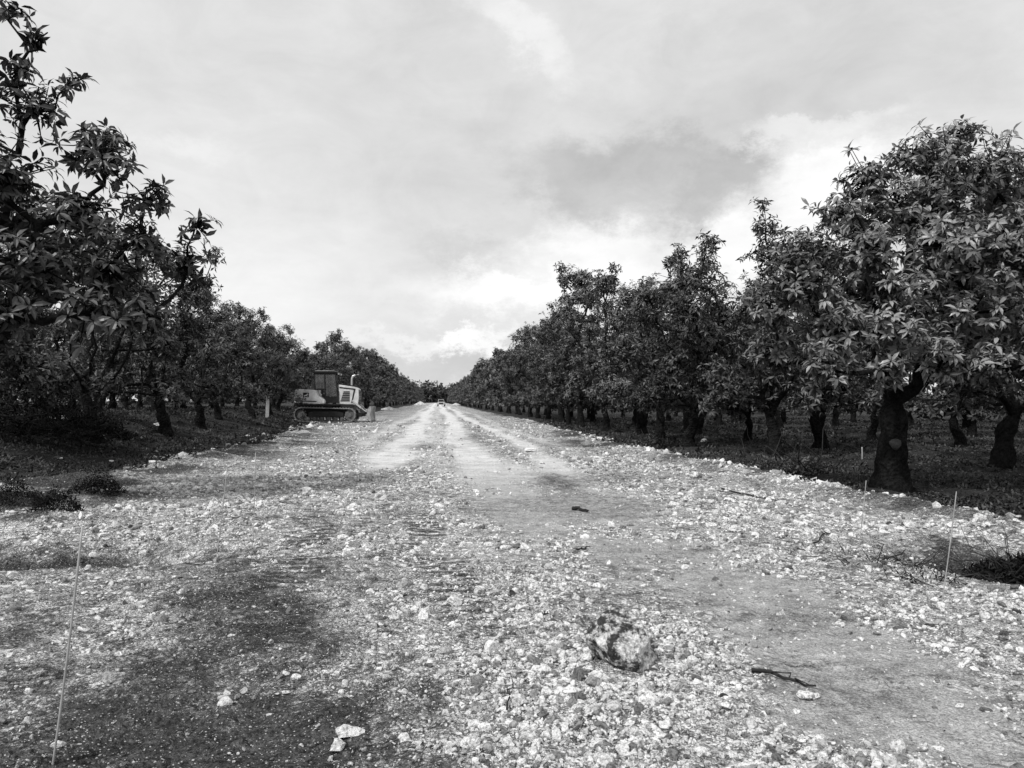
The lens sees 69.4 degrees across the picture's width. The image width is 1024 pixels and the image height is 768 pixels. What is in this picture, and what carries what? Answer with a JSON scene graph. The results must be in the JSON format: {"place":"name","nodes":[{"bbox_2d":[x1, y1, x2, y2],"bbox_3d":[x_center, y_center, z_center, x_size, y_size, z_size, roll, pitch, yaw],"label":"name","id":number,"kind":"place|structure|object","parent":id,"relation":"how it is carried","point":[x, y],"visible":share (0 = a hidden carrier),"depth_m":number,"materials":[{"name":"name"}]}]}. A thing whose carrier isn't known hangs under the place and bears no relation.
{"place":"outdoors","nodes":[
{"label":"outdoors","id":0,"kind":"place"},
{"bbox_2d":[99,672,125,683],"bbox_3d":[-2.147,1.577,3.974,0.129,0.066,0.068,0,-1,-3],"label":"flat stone","id":1,"kind":"object","parent":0,"point":[114,677],"visible":0.99,"depth_m":3.95,"materials":[{"name":"stone"}]},
{"bbox_2d":[0,403,1023,767],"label":"gravel road","id":2,"kind":"structure","parent":0,"point":[168,713],"depth_m":5.38,"materials":[{"name":"gravel"}]},
{"bbox_2d":[0,475,46,506],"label":"bush","id":3,"kind":"object","parent":2,"relation":"on","point":[16,491],"visible":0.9,"depth_m":10.21,"materials":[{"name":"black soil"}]},
{"bbox_2d":[25,481,84,512],"bbox_3d":[-5.701,1.453,9.295,0.694,0.462,0.632,-1,-2,43],"label":"bush","id":4,"kind":"object","parent":2,"relation":"on","point":[64,499],"visible":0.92,"depth_m":9.29,"materials":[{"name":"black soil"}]},
{"bbox_2d":[52,526,82,764],"bbox_3d":[-1.944,1.203,3.220,0.123,1.151,0.012,1,-2,-31],"label":"marker stake","id":5,"kind":"object","parent":2,"relation":"on","point":[68,649],"visible":1,"depth_m":3.22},
{"bbox_2d":[60,469,134,496],"bbox_3d":[-6.143,1.501,11.015,1.041,0.475,0.733,0,-1,-6],"label":"bush","id":6,"kind":"object","parent":2,"relation":"on","point":[104,487],"visible":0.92,"depth_m":11.03,"materials":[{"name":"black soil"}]},
{"bbox_2d":[214,467,227,573],"bbox_3d":[-2.551,1.260,6.457,0.123,1.076,0.009,1,-1,-21],"label":"marker stake","id":7,"kind":"object","parent":2,"relation":"on","point":[221,521],"visible":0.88,"depth_m":6.46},
{"bbox_2d":[293,371,375,422],"bbox_3d":[-12.626,0.907,53.028,5.351,3.671,3.250,0,-1,-5],"label":"bulldozer","id":8,"kind":"object","parent":2,"relation":"on","point":[348,398],"visible":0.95,"depth_m":52.09,"materials":[{"name":"metal"}]},
{"bbox_2d":[329,738,345,751],"bbox_3d":[-0.767,1.593,3.254,0.070,0.059,0.062,3,-1,-6],"label":"flat stone","id":9,"kind":"object","parent":2,"relation":"on","point":[338,744],"visible":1,"depth_m":3.24,"materials":[{"name":"stone"}]},
{"bbox_2d":[335,724,364,737],"bbox_3d":[-0.748,1.607,3.423,0.138,0.068,0.099,0,-2,-29],"label":"flat stone","id":10,"kind":"object","parent":2,"relation":"on","point":[344,731],"visible":0.98,"depth_m":3.40,"materials":[{"name":"stone"}]},
{"bbox_2d":[460,736,479,747],"bbox_3d":[-0.180,1.554,3.201,0.087,0.054,0.045,0,-4,-6],"label":"flat stone","id":11,"kind":"object","parent":2,"relation":"on","point":[472,740],"visible":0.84,"depth_m":3.19,"materials":[{"name":"stone"}]},
{"bbox_2d":[0,410,1023,767],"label":"gravel stones","id":12,"kind":"object","parent":2,"relation":"on","point":[434,504],"visible":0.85,"depth_m":8.26,"materials":[{"name":"gravel"}]},
{"bbox_2d":[0,559,1023,767],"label":"limestone rubble","id":13,"kind":"object","parent":2,"relation":"on","point":[580,671],"visible":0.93,"depth_m":4.04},
{"bbox_2d":[512,694,528,706],"bbox_3d":[0.045,1.553,3.623,0.082,0.068,0.062,0,-1,-20],"label":"flat stone","id":14,"kind":"object","parent":13,"relation":"on","point":[518,700],"visible":0.96,"depth_m":3.61,"materials":[{"name":"stone"}]},
{"bbox_2d":[585,675,603,686],"bbox_3d":[0.440,1.580,3.913,0.102,0.072,0.070,1,3,-23],"label":"flat stone","id":15,"kind":"object","parent":13,"relation":"on","point":[592,681],"visible":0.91,"depth_m":3.90,"materials":[{"name":"stone"}]},
{"bbox_2d":[584,604,656,672],"bbox_3d":[0.630,1.492,4.251,0.412,0.315,0.324,25,13,21],"label":"boulder","id":16,"kind":"object","parent":2,"relation":"on","point":[616,636],"visible":0.93,"depth_m":4.16,"materials":[{"name":"stone"}]},
{"bbox_2d":[717,488,786,501],"bbox_3d":[3.687,1.732,11.553,0.696,0.060,1.518,1,-2,-35],"label":"fallen branch","id":17,"kind":"object","parent":2,"relation":"on","point":[744,494],"visible":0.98,"depth_m":11.68,"materials":[{"name":"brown wood"}]},
{"bbox_2d":[751,668,815,686],"bbox_3d":[1.473,1.579,4.004,0.096,0.061,0.357,1,-2,-42],"label":"fallen stick","id":18,"kind":"object","parent":2,"relation":"on","point":[758,670],"visible":0.99,"depth_m":4.01,"materials":[{"name":"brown wood"}]},
{"bbox_2d":[796,690,814,699],"bbox_3d":[1.496,1.581,3.766,0.082,0.044,0.075,1,-2,-39],"label":"flat stone","id":19,"kind":"object","parent":2,"relation":"on","point":[801,694],"visible":1,"depth_m":3.75,"materials":[{"name":"stone"}]},
{"bbox_2d":[801,540,982,578],"bbox_3d":[3.530,1.799,6.876,1.329,0.738,1.331,0,-1,-6],"label":"heap","id":20,"kind":"object","parent":2,"relation":"on","point":[887,557],"visible":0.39,"depth_m":6.91,"materials":[{"name":"grey wood"}]},
{"bbox_2d":[864,547,971,586],"bbox_3d":[3.535,1.630,6.130,0.887,0.454,0.731,0,-1,-20],"label":"twig heap","id":21,"kind":"object","parent":2,"relation":"on","point":[922,574],"visible":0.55,"depth_m":6.23,"materials":[{"name":"grey wood"}]},
{"bbox_2d":[941,491,956,600],"bbox_3d":[3.261,1.292,5.541,0.131,0.982,0.011,-1,-2,30],"label":"marker stake","id":22,"kind":"object","parent":2,"relation":"on","point":[949,546],"visible":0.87,"depth_m":5.53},
{"bbox_2d":[922,522,1023,584],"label":"twig heap","id":23,"kind":"object","parent":2,"relation":"on","point":[1010,570],"visible":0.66,"depth_m":6.96,"materials":[{"name":"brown wood"}]},
{"bbox_2d":[0,401,1023,518],"bbox_3d":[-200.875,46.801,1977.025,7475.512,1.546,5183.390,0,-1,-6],"label":"ground","id":24,"kind":"structure","parent":0,"point":[28,452],"depth_m":26.04,"materials":[{"name":"plant"}]},
{"bbox_2d":[0,342,58,408],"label":"orchard tree","id":25,"kind":"object","parent":24,"relation":"on","point":[2,393],"visible":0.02,"depth_m":47.89,"materials":[{"name":"black plant"}]},
{"bbox_2d":[1,313,76,409],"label":"orchard tree","id":26,"kind":"object","parent":24,"relation":"on","point":[10,391],"visible":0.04,"depth_m":40.22,"materials":[{"name":"black plant"}]},
{"bbox_2d":[0,134,92,396],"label":"orchard tree","id":27,"kind":"object","parent":24,"relation":"on","point":[12,359],"visible":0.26,"depth_m":17.68,"materials":[{"name":"grey plant"}]},
{"bbox_2d":[0,293,107,412],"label":"orchard tree","id":28,"kind":"object","parent":24,"relation":"on","point":[52,337],"visible":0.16,"depth_m":30.83,"materials":[{"name":"black plant"}]},
{"bbox_2d":[0,365,132,452],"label":"brush pile","id":29,"kind":"object","parent":24,"relation":"on","point":[86,424],"visible":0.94,"depth_m":19.92,"materials":[{"name":"plant"}]},
{"bbox_2d":[21,331,122,409],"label":"orchard tree","id":30,"kind":"object","parent":24,"relation":"on","point":[70,400],"visible":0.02,"depth_m":45.88,"materials":[{"name":"black plant"}]},
{"bbox_2d":[48,283,144,410],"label":"orchard tree","id":31,"kind":"object","parent":24,"relation":"on","point":[96,402],"visible":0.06,"depth_m":36.73,"materials":[{"name":"grey plant"}]},
{"bbox_2d":[1,217,216,443],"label":"orchard tree","id":32,"kind":"object","parent":24,"relation":"on","point":[154,345],"visible":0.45,"depth_m":22.38,"materials":[{"name":"grey plant"}]},
{"bbox_2d":[0,0,222,359],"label":"orchard tree","id":33,"kind":"object","parent":24,"relation":"on","point":[38,271],"visible":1,"depth_m":10.44,"materials":[{"name":"grey plant"}]},
{"bbox_2d":[99,329,143,408],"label":"orchard tree","id":34,"kind":"object","parent":24,"relation":"on","point":[110,405],"visible":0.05,"depth_m":52.37,"materials":[{"name":"black plant"}]},
{"bbox_2d":[107,337,148,407],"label":"orchard tree","id":35,"kind":"object","parent":24,"relation":"on","point":[139,403],"visible":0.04,"depth_m":57.49,"materials":[{"name":"black plant"}]},
{"bbox_2d":[111,313,195,410],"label":"orchard tree","id":36,"kind":"object","parent":24,"relation":"on","point":[152,404],"visible":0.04,"depth_m":43.49,"materials":[{"name":"black plant"}]},
{"bbox_2d":[82,245,242,436],"bbox_3d":[-12.693,-1.551,27.960,5.392,7.612,5.829,0,-1,-3],"label":"orchard tree","id":37,"kind":"object","parent":24,"relation":"on","point":[192,325],"visible":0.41,"depth_m":27.11,"materials":[{"name":"grey plant"}]},
{"bbox_2d":[132,289,272,429],"bbox_3d":[-13.541,-1.076,32.882,5.207,6.655,5.758,0,-1,0],"label":"orchard tree","id":38,"kind":"object","parent":24,"relation":"on","point":[200,420],"visible":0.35,"depth_m":32.29,"materials":[{"name":"grey plant"}]},
{"bbox_2d":[183,334,248,407],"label":"orchard tree","id":39,"kind":"object","parent":24,"relation":"on","point":[231,374],"visible":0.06,"depth_m":56.07,"materials":[{"name":"black plant"}]},
{"bbox_2d":[179,295,261,419],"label":"orchard tree","id":40,"kind":"object","parent":24,"relation":"on","point":[238,355],"visible":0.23,"depth_m":37.98,"materials":[{"name":"grey plant"}]},
{"bbox_2d":[225,306,300,418],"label":"orchard tree","id":41,"kind":"object","parent":24,"relation":"on","point":[255,376],"visible":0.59,"depth_m":44.17,"materials":[{"name":"grey plant"}]},
{"bbox_2d":[234,336,311,415],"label":"orchard tree","id":42,"kind":"object","parent":24,"relation":"on","point":[293,381],"visible":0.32,"depth_m":49.45,"materials":[{"name":"grey plant"}]},
{"bbox_2d":[254,323,314,410],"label":"orchard tree","id":43,"kind":"object","parent":24,"relation":"on","point":[303,358],"visible":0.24,"depth_m":55.55,"materials":[{"name":"grey plant"}]},
{"bbox_2d":[273,348,325,399],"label":"orchard tree","id":44,"kind":"object","parent":24,"relation":"on","point":[302,371],"visible":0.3,"depth_m":60.42,"materials":[{"name":"grey plant"}]},
{"bbox_2d":[289,351,344,397],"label":"orchard tree","id":45,"kind":"object","parent":24,"relation":"on","point":[322,366],"visible":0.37,"depth_m":66.36,"materials":[{"name":"grey plant"}]},
{"bbox_2d":[300,340,344,392],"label":"orchard tree","id":46,"kind":"object","parent":24,"relation":"on","point":[325,354],"visible":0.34,"depth_m":71.28,"materials":[{"name":"grey plant"}]},
{"bbox_2d":[318,328,352,403],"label":"orchard tree","id":47,"kind":"object","parent":24,"relation":"on","point":[334,337],"visible":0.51,"depth_m":77.14,"materials":[{"name":"grey plant"}]},
{"bbox_2d":[315,337,364,393],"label":"orchard tree","id":48,"kind":"object","parent":24,"relation":"on","point":[357,366],"visible":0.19,"depth_m":82.20,"materials":[{"name":"grey plant"}]},
{"bbox_2d":[341,348,373,400],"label":"orchard tree","id":49,"kind":"object","parent":24,"relation":"on","point":[363,380],"visible":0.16,"depth_m":95.04,"materials":[{"name":"grey plant"}]},
{"bbox_2d":[348,346,368,399],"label":"orchard tree","id":50,"kind":"object","parent":24,"relation":"on","point":[365,395],"visible":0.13,"depth_m":101.62,"materials":[{"name":"grey plant"}]},
{"bbox_2d":[357,348,381,408],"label":"orchard tree","id":51,"kind":"object","parent":24,"relation":"on","point":[371,386],"visible":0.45,"depth_m":107.38,"materials":[{"name":"grey plant"}]},
{"bbox_2d":[362,349,387,407],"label":"orchard tree","id":52,"kind":"object","parent":24,"relation":"on","point":[379,359],"visible":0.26,"depth_m":113.73,"materials":[{"name":"grey plant"}]},
{"bbox_2d":[369,357,389,406],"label":"orchard tree","id":53,"kind":"object","parent":24,"relation":"on","point":[383,371],"visible":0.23,"depth_m":126.41,"materials":[{"name":"grey plant"}]},
{"bbox_2d":[369,362,391,406],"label":"orchard tree","id":54,"kind":"object","parent":24,"relation":"on","point":[389,377],"visible":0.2,"depth_m":132.64,"materials":[{"name":"grey plant"}]},
{"bbox_2d":[376,361,393,406],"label":"orchard tree","id":55,"kind":"object","parent":24,"relation":"on","point":[388,393],"visible":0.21,"depth_m":137.83,"materials":[{"name":"grey plant"}]},
{"bbox_2d":[376,358,401,406],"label":"orchard tree","id":56,"kind":"object","parent":24,"relation":"on","point":[398,383],"visible":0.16,"depth_m":144.40,"materials":[{"name":"grey plant"}]},
{"bbox_2d":[385,367,401,406],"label":"orchard tree","id":57,"kind":"object","parent":24,"relation":"on","point":[395,394],"visible":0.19,"depth_m":162.36,"materials":[{"name":"grey plant"}]},
{"bbox_2d":[465,364,485,408],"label":"orchard tree","id":58,"kind":"object","parent":24,"relation":"on","point":[473,377],"visible":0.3,"depth_m":159.47,"materials":[{"name":"grey plant"}]},
{"bbox_2d":[472,357,487,409],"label":"orchard tree","id":59,"kind":"object","parent":24,"relation":"on","point":[477,366],"visible":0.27,"depth_m":141.08,"materials":[{"name":"grey plant"}]},
{"bbox_2d":[477,359,504,410],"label":"orchard tree","id":60,"kind":"object","parent":24,"relation":"on","point":[483,401],"visible":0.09,"depth_m":129.08,"materials":[{"name":"grey plant"}]},
{"bbox_2d":[479,346,503,411],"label":"orchard tree","id":61,"kind":"object","parent":24,"relation":"on","point":[493,388],"visible":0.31,"depth_m":112.83,"materials":[{"name":"grey plant"}]},
{"bbox_2d":[481,363,503,410],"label":"orchard tree","id":62,"kind":"object","parent":24,"relation":"on","point":[485,387],"visible":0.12,"depth_m":119.16,"materials":[{"name":"grey plant"}]},
{"bbox_2d":[489,350,515,412],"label":"orchard tree","id":63,"kind":"object","parent":24,"relation":"on","point":[496,391],"visible":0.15,"depth_m":105.68,"materials":[{"name":"grey plant"}]},
{"bbox_2d":[492,350,517,413],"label":"orchard tree","id":64,"kind":"object","parent":24,"relation":"on","point":[496,362],"visible":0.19,"depth_m":99.14,"materials":[{"name":"grey plant"}]},
{"bbox_2d":[0,405,1023,519],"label":"weeds","id":65,"kind":"object","parent":24,"relation":"on","point":[133,410],"visible":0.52,"depth_m":24.63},
{"bbox_2d":[494,345,529,413],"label":"orchard tree","id":66,"kind":"object","parent":24,"relation":"on","point":[501,383],"visible":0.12,"depth_m":93.19,"materials":[{"name":"grey plant"}]},
{"bbox_2d":[0,334,1023,421],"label":"distant wood","id":67,"kind":"object","parent":24,"relation":"on","point":[433,393],"visible":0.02,"depth_m":135.86,"materials":[{"name":"black plant"}]},
{"bbox_2d":[497,361,529,414],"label":"orchard tree","id":68,"kind":"object","parent":24,"relation":"on","point":[508,385],"visible":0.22,"depth_m":87.81,"materials":[{"name":"grey plant"}]},
{"bbox_2d":[498,321,535,415],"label":"orchard tree","id":69,"kind":"object","parent":24,"relation":"on","point":[517,340],"visible":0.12,"depth_m":80.16,"materials":[{"name":"grey plant"}]},
{"bbox_2d":[502,341,542,416],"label":"orchard tree","id":70,"kind":"object","parent":24,"relation":"on","point":[508,362],"visible":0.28,"depth_m":75.88,"materials":[{"name":"grey plant"}]},
{"bbox_2d":[507,321,540,418],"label":"orchard tree","id":71,"kind":"object","parent":24,"relation":"on","point":[518,371],"visible":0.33,"depth_m":69.86,"materials":[{"name":"grey plant"}]},
{"bbox_2d":[526,326,564,419],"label":"orchard tree","id":72,"kind":"object","parent":24,"relation":"on","point":[548,415],"visible":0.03,"depth_m":66.53,"materials":[{"name":"grey plant"}]},
{"bbox_2d":[527,335,587,416],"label":"orchard tree","id":73,"kind":"object","parent":24,"relation":"on","point":[531,346],"visible":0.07,"depth_m":61.32,"materials":[{"name":"grey plant"}]},
{"bbox_2d":[522,311,594,421],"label":"orchard tree","id":74,"kind":"object","parent":24,"relation":"on","point":[540,394],"visible":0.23,"depth_m":57.28,"materials":[{"name":"grey plant"}]},
{"bbox_2d":[532,303,598,424],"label":"orchard tree","id":75,"kind":"object","parent":24,"relation":"on","point":[566,316],"visible":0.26,"depth_m":51.98,"materials":[{"name":"grey plant"}]},
{"bbox_2d":[532,261,624,427],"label":"orchard tree","id":76,"kind":"object","parent":24,"relation":"on","point":[580,281],"visible":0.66,"depth_m":46.26,"materials":[{"name":"grey plant"}]},
{"bbox_2d":[566,315,620,421],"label":"orchard tree","id":77,"kind":"object","parent":24,"relation":"on","point":[592,412],"visible":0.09,"depth_m":60.30,"materials":[{"name":"grey plant"}]},
{"bbox_2d":[559,261,637,430],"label":"orchard tree","id":78,"kind":"object","parent":24,"relation":"on","point":[605,284],"visible":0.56,"depth_m":41.03,"materials":[{"name":"grey plant"}]},
{"bbox_2d":[606,322,667,423],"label":"orchard tree","id":79,"kind":"object","parent":24,"relation":"on","point":[634,418],"visible":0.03,"depth_m":54.16,"materials":[{"name":"grey plant"}]},
{"bbox_2d":[587,279,694,433],"bbox_3d":[6.609,-1.205,37.869,5.807,8.197,6.277,0,-1,-8],"label":"orchard tree","id":80,"kind":"object","parent":24,"relation":"on","point":[641,421],"visible":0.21,"depth_m":36.88,"materials":[{"name":"grey plant"}]},
{"bbox_2d":[607,335,684,423],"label":"orchard tree","id":81,"kind":"object","parent":24,"relation":"on","point":[626,408],"visible":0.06,"depth_m":48.55,"materials":[{"name":"grey plant"}]},
{"bbox_2d":[600,426,696,447],"bbox_3d":[5.316,2.343,28.017,3.736,1.585,3.385,0,-1,13],"label":"weed mound","id":82,"kind":"object","parent":24,"relation":"on","point":[664,441],"visible":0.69,"depth_m":27.49,"materials":[{"name":"grey plant"}]},
{"bbox_2d":[582,276,737,437],"bbox_3d":[6.347,-0.932,31.253,6.374,7.446,6.766,-1,-1,27],"label":"orchard tree","id":83,"kind":"object","parent":24,"relation":"on","point":[611,394],"visible":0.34,"depth_m":30.94,"materials":[{"name":"grey plant"}]},
{"bbox_2d":[587,229,756,446],"bbox_3d":[6.055,-1.388,26.716,5.808,8.011,5.613,-1,-2,37],"label":"orchard tree","id":84,"kind":"object","parent":24,"relation":"on","point":[706,336],"visible":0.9,"depth_m":26.21,"materials":[{"name":"grey plant"}]},
{"bbox_2d":[639,318,708,429],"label":"orchard tree","id":85,"kind":"object","parent":24,"relation":"on","point":[686,423],"depth_m":42.74,"materials":[{"name":"grey plant"}]},
{"bbox_2d":[643,315,740,434],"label":"orchard tree","id":86,"kind":"object","parent":24,"relation":"on","point":[700,426],"visible":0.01,"depth_m":36.18,"materials":[{"name":"grey plant"}]},
{"bbox_2d":[679,294,754,424],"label":"orchard tree","id":87,"kind":"object","parent":24,"relation":"on","point":[719,420],"visible":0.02,"depth_m":49.73,"materials":[{"name":"grey plant"}]},
{"bbox_2d":[685,305,787,441],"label":"orchard tree","id":88,"kind":"object","parent":24,"relation":"on","point":[748,423],"visible":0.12,"depth_m":30.35,"materials":[{"name":"grey plant"}]},
{"bbox_2d":[743,331,803,428],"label":"orchard tree","id":89,"kind":"object","parent":24,"relation":"on","point":[779,420],"visible":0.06,"depth_m":43.05,"materials":[{"name":"black plant"}]},
{"bbox_2d":[683,197,867,455],"bbox_3d":[8.229,-1.714,23.102,5.695,8.594,4.384,0,-1,-6],"label":"orchard tree","id":90,"kind":"object","parent":24,"relation":"on","point":[764,392],"visible":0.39,"depth_m":22.96,"materials":[{"name":"grey plant"}]},
{"bbox_2d":[755,317,803,423],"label":"orchard tree","id":91,"kind":"object","parent":24,"relation":"on","point":[783,417],"visible":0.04,"depth_m":53.74,"materials":[{"name":"grey plant"}]},
{"bbox_2d":[720,425,849,475],"bbox_3d":[6.075,1.739,17.292,3.032,1.642,3.010,1,-2,-35],"label":"brush pile","id":92,"kind":"object","parent":24,"relation":"on","point":[789,465],"visible":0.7,"depth_m":16.83,"materials":[{"name":"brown wood"}]},
{"bbox_2d":[736,239,902,449],"bbox_3d":[11.626,-1.314,26.593,6.165,8.051,5.703,0,-1,-18],"label":"orchard tree","id":93,"kind":"object","parent":24,"relation":"on","point":[817,429],"visible":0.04,"depth_m":26.40,"materials":[{"name":"grey plant"}]},
{"bbox_2d":[778,362,860,426],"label":"orchard tree","id":94,"kind":"object","parent":24,"relation":"on","point":[822,414],"visible":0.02,"depth_m":37.58,"materials":[{"name":"black plant"}]},
{"bbox_2d":[790,399,863,425],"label":"orchard tree","id":95,"kind":"object","parent":24,"relation":"on","point":[835,420],"depth_m":48.18,"materials":[{"name":"black plant"}]},
{"bbox_2d":[800,295,921,440],"bbox_3d":[15.433,-0.838,32.437,5.082,7.253,5.259,1,-2,-33],"label":"orchard tree","id":96,"kind":"object","parent":24,"relation":"on","point":[871,431],"visible":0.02,"depth_m":32.02,"materials":[{"name":"grey plant"}]},
{"bbox_2d":[734,114,1023,492],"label":"orchard tree","id":97,"kind":"object","parent":24,"relation":"on","point":[992,234],"visible":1,"depth_m":13.53,"materials":[{"name":"grey plant"}]},
{"bbox_2d":[841,354,931,428],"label":"orchard tree","id":98,"kind":"object","parent":24,"relation":"on","point":[905,384],"visible":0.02,"depth_m":41.76,"materials":[{"name":"black plant"}]},
{"bbox_2d":[902,362,946,424],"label":"orchard tree","id":99,"kind":"object","parent":24,"relation":"on","point":[921,394],"visible":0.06,"depth_m":49.80,"materials":[{"name":"black plant"}]},
{"bbox_2d":[840,163,1023,468],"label":"orchard tree","id":100,"kind":"object","parent":24,"relation":"on","point":[1003,452],"visible":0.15,"depth_m":18.55,"materials":[{"name":"grey plant"}]},
{"bbox_2d":[886,284,1023,446],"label":"orchard tree","id":101,"kind":"object","parent":24,"relation":"on","point":[959,436],"visible":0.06,"depth_m":26.35,"materials":[{"name":"grey plant"}]},
{"bbox_2d":[908,330,1001,428],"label":"orchard tree","id":102,"kind":"object","parent":24,"relation":"on","point":[965,422],"visible":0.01,"depth_m":43.00,"materials":[{"name":"black plant"}]},
{"bbox_2d":[907,342,1023,436],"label":"orchard tree","id":103,"kind":"object","parent":24,"relation":"on","point":[972,427],"visible":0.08,"depth_m":35.51,"materials":[{"name":"grey plant"}]},
{"bbox_2d":[0,0,1023,400],"label":"sky","id":104,"kind":"structure","parent":0,"point":[410,179],"materials":[{"name":"white"}]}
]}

